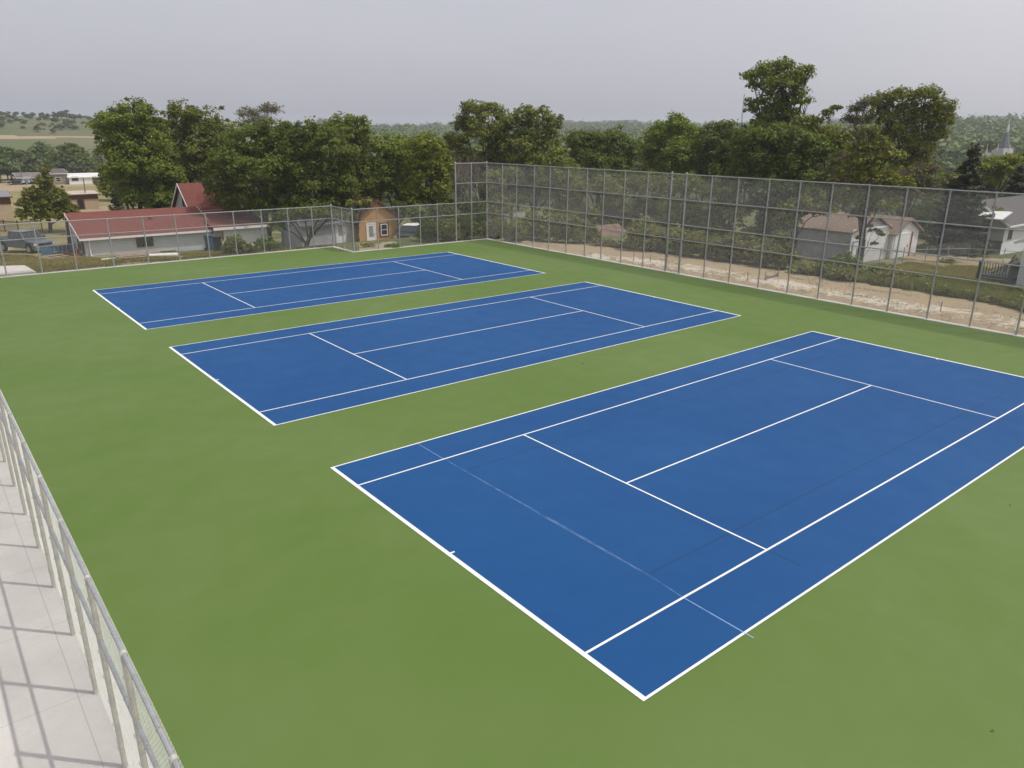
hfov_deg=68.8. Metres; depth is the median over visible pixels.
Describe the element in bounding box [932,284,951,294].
weed clump
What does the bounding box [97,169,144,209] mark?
tree
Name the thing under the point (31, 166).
tree
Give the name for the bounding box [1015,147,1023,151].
tree
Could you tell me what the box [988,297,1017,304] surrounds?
weed clump
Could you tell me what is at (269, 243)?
shrub
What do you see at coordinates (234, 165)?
tree
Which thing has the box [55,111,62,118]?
tree
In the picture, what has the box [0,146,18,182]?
tree
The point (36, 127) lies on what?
tree
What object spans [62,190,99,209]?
storage building
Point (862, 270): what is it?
weed clump
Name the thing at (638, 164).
tree
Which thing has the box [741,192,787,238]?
tree
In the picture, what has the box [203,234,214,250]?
wheelie bin
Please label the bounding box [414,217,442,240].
shrub
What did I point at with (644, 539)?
tennis court
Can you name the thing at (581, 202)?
tree
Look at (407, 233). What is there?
car
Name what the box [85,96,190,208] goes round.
tree
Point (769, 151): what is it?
tree
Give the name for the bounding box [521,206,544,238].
shrub
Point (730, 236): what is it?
shrub
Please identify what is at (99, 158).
tree
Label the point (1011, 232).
window
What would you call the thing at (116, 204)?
spruce tree
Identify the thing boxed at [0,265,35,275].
concrete pad
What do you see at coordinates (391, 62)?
sky
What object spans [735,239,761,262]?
shrub
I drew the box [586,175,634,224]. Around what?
tree
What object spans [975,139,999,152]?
tree
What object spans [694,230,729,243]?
tree
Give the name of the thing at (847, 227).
house
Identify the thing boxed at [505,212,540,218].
house
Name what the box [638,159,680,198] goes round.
tree
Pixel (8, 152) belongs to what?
tree
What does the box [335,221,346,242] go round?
door
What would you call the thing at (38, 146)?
tree
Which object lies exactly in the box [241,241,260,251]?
shrub
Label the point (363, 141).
tree
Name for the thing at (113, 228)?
house
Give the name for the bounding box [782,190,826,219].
tree
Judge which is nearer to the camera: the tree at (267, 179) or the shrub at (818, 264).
the shrub at (818, 264)
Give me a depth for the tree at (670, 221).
86.18 m
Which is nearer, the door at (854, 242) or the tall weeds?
the tall weeds
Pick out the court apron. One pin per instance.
(284, 595)
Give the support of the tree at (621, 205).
on the ground at (14, 135)
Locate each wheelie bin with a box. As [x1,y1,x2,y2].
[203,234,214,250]
[212,235,221,250]
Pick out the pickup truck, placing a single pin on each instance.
(18, 242)
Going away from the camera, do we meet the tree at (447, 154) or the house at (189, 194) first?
the house at (189, 194)
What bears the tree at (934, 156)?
on the ground at (14, 135)
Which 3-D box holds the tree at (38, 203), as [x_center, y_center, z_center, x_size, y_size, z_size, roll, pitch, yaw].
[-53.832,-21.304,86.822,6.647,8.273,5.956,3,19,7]
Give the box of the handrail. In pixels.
[987,260,1019,273]
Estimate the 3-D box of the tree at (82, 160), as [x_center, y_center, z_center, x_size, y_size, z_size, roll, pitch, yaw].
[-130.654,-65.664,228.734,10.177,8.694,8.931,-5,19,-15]
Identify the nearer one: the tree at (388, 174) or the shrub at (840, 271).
the shrub at (840, 271)
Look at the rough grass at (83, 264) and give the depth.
52.04 m
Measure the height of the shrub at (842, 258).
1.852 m
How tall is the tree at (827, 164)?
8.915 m
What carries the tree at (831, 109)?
on the ground at (14, 135)
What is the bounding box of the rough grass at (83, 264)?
[0,244,341,272]
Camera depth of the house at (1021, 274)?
49.52 m
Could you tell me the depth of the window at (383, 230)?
75.28 m
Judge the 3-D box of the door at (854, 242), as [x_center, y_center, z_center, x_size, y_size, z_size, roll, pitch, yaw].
[28.086,-10.715,60.724,2.100,1.850,0.090,-14,23,-37]
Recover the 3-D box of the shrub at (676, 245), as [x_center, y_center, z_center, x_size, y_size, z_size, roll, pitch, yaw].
[12.505,-10.853,56.895,2.322,2.833,2.457,-14,23,-37]
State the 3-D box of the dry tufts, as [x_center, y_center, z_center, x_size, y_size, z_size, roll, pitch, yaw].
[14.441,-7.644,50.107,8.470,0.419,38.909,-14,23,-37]
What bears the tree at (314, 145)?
on the ground at (14, 135)
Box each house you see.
[10,172,40,183]
[47,168,68,184]
[66,173,99,183]
[171,177,268,245]
[340,196,400,241]
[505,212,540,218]
[936,195,1023,254]
[1014,239,1023,285]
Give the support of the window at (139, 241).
in the house at (113, 228)
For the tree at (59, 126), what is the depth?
458.34 m
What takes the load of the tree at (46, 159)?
on the ground at (14, 135)
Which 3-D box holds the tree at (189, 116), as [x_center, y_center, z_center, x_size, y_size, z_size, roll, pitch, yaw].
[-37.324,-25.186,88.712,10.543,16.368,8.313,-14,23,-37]
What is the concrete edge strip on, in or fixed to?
on the ground at (14, 135)
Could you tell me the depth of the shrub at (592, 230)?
62.69 m
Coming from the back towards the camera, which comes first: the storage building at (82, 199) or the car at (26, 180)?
the car at (26, 180)
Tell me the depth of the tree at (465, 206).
77.70 m
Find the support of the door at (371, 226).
in the house at (373, 227)
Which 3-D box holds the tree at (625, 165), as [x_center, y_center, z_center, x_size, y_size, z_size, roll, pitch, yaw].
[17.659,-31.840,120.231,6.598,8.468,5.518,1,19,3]
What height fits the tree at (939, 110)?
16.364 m
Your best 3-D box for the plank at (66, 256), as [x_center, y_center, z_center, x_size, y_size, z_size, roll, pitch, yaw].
[-38.584,-11.155,65.013,2.660,0.260,0.120,-12,22,-33]
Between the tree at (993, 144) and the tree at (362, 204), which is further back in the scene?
the tree at (993, 144)
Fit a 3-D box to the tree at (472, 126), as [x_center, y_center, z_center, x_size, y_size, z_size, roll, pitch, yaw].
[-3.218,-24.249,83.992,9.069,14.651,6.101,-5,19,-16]
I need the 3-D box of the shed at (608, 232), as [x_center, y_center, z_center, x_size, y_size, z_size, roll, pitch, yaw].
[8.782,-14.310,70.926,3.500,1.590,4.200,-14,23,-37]
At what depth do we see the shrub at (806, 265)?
49.12 m
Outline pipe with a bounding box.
[149,253,177,256]
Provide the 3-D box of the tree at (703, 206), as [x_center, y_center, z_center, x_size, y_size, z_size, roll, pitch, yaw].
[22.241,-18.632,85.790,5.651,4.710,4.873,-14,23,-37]
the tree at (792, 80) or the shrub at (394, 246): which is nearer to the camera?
the shrub at (394, 246)
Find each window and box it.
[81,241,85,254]
[135,237,145,246]
[144,236,153,246]
[212,226,223,239]
[381,224,387,235]
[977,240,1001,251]
[1007,228,1013,239]
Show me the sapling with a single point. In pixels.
(871, 242)
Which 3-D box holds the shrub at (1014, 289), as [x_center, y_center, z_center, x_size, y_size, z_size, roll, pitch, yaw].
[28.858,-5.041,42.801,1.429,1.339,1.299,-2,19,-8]
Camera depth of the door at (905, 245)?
64.49 m
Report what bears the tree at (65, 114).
on the ground at (14, 135)
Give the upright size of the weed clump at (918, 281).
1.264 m
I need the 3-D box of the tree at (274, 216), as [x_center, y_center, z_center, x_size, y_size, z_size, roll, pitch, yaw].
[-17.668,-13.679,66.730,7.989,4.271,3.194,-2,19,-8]
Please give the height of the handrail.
1.002 m
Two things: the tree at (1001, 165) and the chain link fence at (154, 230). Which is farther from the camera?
the tree at (1001, 165)
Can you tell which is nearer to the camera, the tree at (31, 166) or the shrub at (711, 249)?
the shrub at (711, 249)
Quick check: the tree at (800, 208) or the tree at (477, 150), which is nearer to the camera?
the tree at (800, 208)
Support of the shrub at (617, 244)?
on the ground at (14, 135)
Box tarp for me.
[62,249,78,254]
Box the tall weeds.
[789,264,1023,311]
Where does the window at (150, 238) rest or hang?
in the house at (113, 228)
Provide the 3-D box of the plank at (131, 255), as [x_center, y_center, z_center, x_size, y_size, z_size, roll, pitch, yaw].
[-27.419,-9.290,54.161,2.241,0.236,0.160,-7,20,-21]
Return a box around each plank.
[50,253,82,257]
[115,251,159,255]
[116,253,148,257]
[117,249,175,253]
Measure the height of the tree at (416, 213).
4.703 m
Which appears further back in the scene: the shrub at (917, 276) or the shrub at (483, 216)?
the shrub at (483, 216)
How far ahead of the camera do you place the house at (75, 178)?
218.94 m
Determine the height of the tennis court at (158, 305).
0.004 m
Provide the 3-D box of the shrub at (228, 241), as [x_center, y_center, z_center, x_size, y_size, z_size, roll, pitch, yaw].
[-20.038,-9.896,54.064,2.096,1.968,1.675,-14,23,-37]
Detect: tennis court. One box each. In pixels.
[92,252,543,329]
[169,282,740,425]
[330,331,1023,701]
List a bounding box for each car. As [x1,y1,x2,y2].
[6,179,25,184]
[19,179,35,183]
[394,222,423,237]
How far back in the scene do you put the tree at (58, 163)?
247.40 m
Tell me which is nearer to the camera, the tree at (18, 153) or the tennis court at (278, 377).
the tennis court at (278, 377)
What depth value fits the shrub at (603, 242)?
60.18 m
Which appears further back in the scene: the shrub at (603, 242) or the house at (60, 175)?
the house at (60, 175)
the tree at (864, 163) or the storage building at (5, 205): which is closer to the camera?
the tree at (864, 163)
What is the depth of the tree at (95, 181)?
146.25 m
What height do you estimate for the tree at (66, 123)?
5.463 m
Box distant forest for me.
[315,112,1023,171]
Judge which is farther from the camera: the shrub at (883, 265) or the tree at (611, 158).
the tree at (611, 158)
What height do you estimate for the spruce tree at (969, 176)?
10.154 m
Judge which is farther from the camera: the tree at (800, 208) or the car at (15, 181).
the car at (15, 181)
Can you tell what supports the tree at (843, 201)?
on the ground at (14, 135)
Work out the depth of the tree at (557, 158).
76.30 m
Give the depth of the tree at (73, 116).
569.77 m
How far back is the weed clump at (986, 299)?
41.17 m
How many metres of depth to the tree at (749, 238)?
68.64 m
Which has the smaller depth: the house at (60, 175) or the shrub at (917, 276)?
the shrub at (917, 276)
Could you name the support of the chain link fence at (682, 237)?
on the concrete edge strip
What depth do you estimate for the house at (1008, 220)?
69.97 m
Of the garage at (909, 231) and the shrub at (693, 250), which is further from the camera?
the garage at (909, 231)
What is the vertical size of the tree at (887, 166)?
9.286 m
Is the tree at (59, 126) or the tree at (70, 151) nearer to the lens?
the tree at (70, 151)
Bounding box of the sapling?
[855,223,885,259]
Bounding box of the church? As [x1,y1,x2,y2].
[944,121,1012,173]
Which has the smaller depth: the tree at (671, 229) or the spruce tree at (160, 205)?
the tree at (671, 229)
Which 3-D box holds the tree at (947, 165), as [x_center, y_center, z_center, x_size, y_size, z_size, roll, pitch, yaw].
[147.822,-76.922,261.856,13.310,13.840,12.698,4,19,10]
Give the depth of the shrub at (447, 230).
61.72 m
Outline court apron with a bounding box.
[0,239,1023,767]
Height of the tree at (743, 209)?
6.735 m
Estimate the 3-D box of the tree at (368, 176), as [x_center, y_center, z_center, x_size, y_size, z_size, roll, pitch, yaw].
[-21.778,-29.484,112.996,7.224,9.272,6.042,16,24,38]
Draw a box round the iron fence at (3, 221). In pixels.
[0,219,42,231]
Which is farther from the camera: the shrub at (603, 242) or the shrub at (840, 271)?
the shrub at (603, 242)
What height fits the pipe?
0.309 m
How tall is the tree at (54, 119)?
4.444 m
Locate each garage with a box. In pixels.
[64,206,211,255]
[839,211,923,258]
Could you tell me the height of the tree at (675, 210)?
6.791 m
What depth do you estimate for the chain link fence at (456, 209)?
60.53 m
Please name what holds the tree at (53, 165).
on the ground at (14, 135)
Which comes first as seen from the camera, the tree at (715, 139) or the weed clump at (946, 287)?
the weed clump at (946, 287)
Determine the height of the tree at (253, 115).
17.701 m
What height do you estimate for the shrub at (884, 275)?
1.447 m
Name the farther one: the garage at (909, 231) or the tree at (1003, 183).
the tree at (1003, 183)
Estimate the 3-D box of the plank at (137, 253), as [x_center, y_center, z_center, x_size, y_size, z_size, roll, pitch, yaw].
[-28.051,-9.747,56.024,3.070,0.196,0.160,-9,21,-27]
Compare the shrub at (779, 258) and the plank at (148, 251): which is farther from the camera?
the plank at (148, 251)
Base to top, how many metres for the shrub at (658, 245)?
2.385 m
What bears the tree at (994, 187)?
on the ground at (14, 135)
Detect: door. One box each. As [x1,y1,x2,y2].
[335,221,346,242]
[366,223,375,240]
[851,239,865,256]
[891,232,911,258]
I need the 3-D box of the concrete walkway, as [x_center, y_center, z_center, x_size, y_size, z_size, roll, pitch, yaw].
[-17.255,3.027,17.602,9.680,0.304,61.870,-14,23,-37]
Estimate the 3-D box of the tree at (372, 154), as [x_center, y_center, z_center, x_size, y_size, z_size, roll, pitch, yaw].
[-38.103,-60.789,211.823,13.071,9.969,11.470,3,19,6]
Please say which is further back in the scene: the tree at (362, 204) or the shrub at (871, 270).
the tree at (362, 204)
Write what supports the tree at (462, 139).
on the ground at (14, 135)
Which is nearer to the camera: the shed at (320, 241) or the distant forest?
the shed at (320, 241)
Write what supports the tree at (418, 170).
on the ground at (14, 135)
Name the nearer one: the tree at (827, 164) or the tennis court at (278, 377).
the tennis court at (278, 377)
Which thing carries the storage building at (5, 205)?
on the ground at (14, 135)
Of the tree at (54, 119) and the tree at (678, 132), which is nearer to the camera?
the tree at (678, 132)
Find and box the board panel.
[40,244,75,255]
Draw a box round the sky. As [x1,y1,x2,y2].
[0,0,1023,126]
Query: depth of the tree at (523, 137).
80.83 m
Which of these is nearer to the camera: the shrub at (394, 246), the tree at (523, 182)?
the shrub at (394, 246)
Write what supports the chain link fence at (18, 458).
on the concrete walkway
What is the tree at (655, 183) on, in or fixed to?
on the ground at (14, 135)
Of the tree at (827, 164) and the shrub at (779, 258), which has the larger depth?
the tree at (827, 164)
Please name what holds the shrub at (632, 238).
on the ground at (14, 135)
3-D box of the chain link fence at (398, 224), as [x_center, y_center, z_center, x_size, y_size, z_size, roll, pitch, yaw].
[-8.082,-12.089,57.573,9.203,3.197,0.092,-14,23,-37]
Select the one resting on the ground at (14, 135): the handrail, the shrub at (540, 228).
the shrub at (540, 228)
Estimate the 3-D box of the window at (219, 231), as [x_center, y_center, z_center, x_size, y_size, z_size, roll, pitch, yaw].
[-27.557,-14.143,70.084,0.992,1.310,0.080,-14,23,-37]
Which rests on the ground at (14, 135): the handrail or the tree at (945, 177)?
the tree at (945, 177)
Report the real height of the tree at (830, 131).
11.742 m
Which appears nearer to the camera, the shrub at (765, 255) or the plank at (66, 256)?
the shrub at (765, 255)
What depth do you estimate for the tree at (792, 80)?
73.88 m
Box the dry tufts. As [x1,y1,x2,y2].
[520,241,1023,333]
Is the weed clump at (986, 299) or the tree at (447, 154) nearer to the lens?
the weed clump at (986, 299)
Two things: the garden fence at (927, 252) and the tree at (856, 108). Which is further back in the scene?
the tree at (856, 108)
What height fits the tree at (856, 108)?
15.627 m
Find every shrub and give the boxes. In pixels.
[220,233,246,254]
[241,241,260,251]
[256,234,279,249]
[360,242,375,246]
[384,243,402,247]
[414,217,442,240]
[436,218,464,240]
[449,210,482,238]
[472,203,488,233]
[480,214,506,237]
[497,217,529,239]
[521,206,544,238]
[534,202,565,241]
[551,207,586,242]
[572,217,602,241]
[589,238,619,246]
[612,240,628,247]
[623,213,658,249]
[644,229,666,250]
[661,222,689,252]
[682,227,709,257]
[699,233,721,258]
[716,232,744,261]
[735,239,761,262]
[753,238,779,266]
[771,242,803,267]
[788,260,819,273]
[809,259,836,273]
[824,263,859,280]
[828,251,865,268]
[866,265,880,272]
[869,261,896,268]
[873,269,907,278]
[905,272,925,279]
[936,258,956,262]
[991,206,1003,210]
[1004,285,1023,291]
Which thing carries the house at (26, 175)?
on the ground at (14, 135)
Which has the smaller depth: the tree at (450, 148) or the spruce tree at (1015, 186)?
the spruce tree at (1015, 186)
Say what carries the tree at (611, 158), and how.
on the ground at (14, 135)
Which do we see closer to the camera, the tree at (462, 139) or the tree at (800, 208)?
the tree at (800, 208)
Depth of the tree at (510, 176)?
80.81 m
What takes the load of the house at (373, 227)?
on the ground at (14, 135)
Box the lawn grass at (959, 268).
[893,261,1008,280]
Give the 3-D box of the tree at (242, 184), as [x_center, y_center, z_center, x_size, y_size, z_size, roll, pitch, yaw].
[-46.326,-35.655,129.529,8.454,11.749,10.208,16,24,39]
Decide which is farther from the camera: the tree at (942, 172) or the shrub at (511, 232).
the tree at (942, 172)
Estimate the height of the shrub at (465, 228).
2.978 m
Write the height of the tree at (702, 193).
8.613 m
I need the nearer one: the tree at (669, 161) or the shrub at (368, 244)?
the shrub at (368, 244)
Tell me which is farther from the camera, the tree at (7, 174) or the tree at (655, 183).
the tree at (7, 174)
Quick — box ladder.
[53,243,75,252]
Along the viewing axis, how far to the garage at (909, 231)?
64.47 m
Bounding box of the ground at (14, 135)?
[0,115,1023,335]
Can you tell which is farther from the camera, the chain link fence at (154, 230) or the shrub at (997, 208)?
the shrub at (997, 208)
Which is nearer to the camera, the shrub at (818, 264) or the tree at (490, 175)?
the shrub at (818, 264)
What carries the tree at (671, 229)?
on the ground at (14, 135)
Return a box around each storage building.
[0,190,13,218]
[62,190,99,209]
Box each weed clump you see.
[853,269,869,274]
[916,278,931,287]
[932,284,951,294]
[970,295,990,301]
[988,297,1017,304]
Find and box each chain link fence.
[0,204,333,275]
[0,390,183,767]
[331,206,354,251]
[353,203,455,250]
[454,162,486,241]
[486,161,1023,334]
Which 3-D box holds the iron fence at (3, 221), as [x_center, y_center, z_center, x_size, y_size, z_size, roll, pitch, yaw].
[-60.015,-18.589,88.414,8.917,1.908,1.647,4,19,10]
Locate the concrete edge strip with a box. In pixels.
[0,238,1023,337]
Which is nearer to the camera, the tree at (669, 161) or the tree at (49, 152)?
the tree at (669, 161)
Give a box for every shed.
[279,207,354,247]
[595,223,626,235]
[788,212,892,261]
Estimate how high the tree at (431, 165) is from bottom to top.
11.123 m
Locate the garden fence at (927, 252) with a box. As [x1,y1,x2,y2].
[856,242,1018,262]
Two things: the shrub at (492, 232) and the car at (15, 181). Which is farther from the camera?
the car at (15, 181)
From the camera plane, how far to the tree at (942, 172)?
124.08 m
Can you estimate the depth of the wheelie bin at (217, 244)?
55.95 m
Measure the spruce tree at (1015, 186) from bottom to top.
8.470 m
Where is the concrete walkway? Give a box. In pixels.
[0,449,152,767]
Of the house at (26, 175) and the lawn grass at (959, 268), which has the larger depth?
the house at (26, 175)
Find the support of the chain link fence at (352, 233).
on the concrete edge strip
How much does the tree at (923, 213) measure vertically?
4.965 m
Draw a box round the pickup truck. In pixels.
[0,229,55,252]
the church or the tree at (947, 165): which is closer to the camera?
the tree at (947, 165)
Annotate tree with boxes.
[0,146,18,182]
[0,168,21,178]
[1,146,25,179]
[10,149,25,162]
[13,164,80,232]
[21,141,49,165]
[21,153,45,172]
[32,125,40,129]
[35,146,63,164]
[38,157,49,168]
[49,117,60,121]
[49,162,59,168]
[53,123,65,128]
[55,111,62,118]
[55,142,93,167]
[56,158,66,169]
[60,109,70,117]
[62,120,72,126]
[65,155,99,172]
[68,114,78,119]
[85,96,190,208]
[92,161,115,200]
[93,154,103,165]
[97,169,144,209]
[107,188,124,210]
[150,189,166,208]
[154,98,233,207]
[199,115,320,240]
[213,152,258,194]
[233,101,284,192]
[256,147,280,201]
[266,205,358,245]
[274,115,363,211]
[319,111,383,197]
[343,197,374,241]
[353,158,392,195]
[366,152,390,164]
[368,131,430,223]
[391,199,458,225]
[398,130,456,228]
[398,159,424,185]
[433,141,456,189]
[441,194,485,222]
[442,99,515,220]
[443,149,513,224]
[446,138,473,206]
[447,145,482,205]
[452,133,472,201]
[477,169,514,220]
[492,162,531,217]
[496,103,566,216]
[500,150,536,210]
[533,145,582,214]
[550,174,604,223]
[564,124,642,212]
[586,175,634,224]
[608,196,636,222]
[616,161,636,191]
[618,169,672,227]
[631,110,716,218]
[631,157,643,197]
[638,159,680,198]
[647,194,685,226]
[653,224,679,238]
[661,170,708,233]
[686,173,718,204]
[691,200,725,224]
[692,118,759,214]
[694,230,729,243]
[698,174,755,237]
[719,121,839,237]
[731,230,766,247]
[735,55,822,232]
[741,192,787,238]
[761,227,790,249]
[770,192,841,249]
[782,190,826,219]
[796,104,843,203]
[811,124,854,207]
[817,160,852,207]
[818,150,945,216]
[818,179,862,210]
[832,123,916,263]
[839,93,876,182]
[862,83,960,216]
[864,160,891,210]
[899,195,943,236]
[914,166,945,204]
[916,141,996,256]
[919,172,960,209]
[923,151,939,161]
[930,144,955,171]
[954,152,1023,198]
[973,179,1003,201]
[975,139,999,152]
[998,172,1009,197]
[1002,163,1023,196]
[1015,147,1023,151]
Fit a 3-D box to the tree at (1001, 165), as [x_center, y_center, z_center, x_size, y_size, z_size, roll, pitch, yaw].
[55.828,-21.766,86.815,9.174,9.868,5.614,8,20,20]
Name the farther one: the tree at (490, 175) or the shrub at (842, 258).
the tree at (490, 175)
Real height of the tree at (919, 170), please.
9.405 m

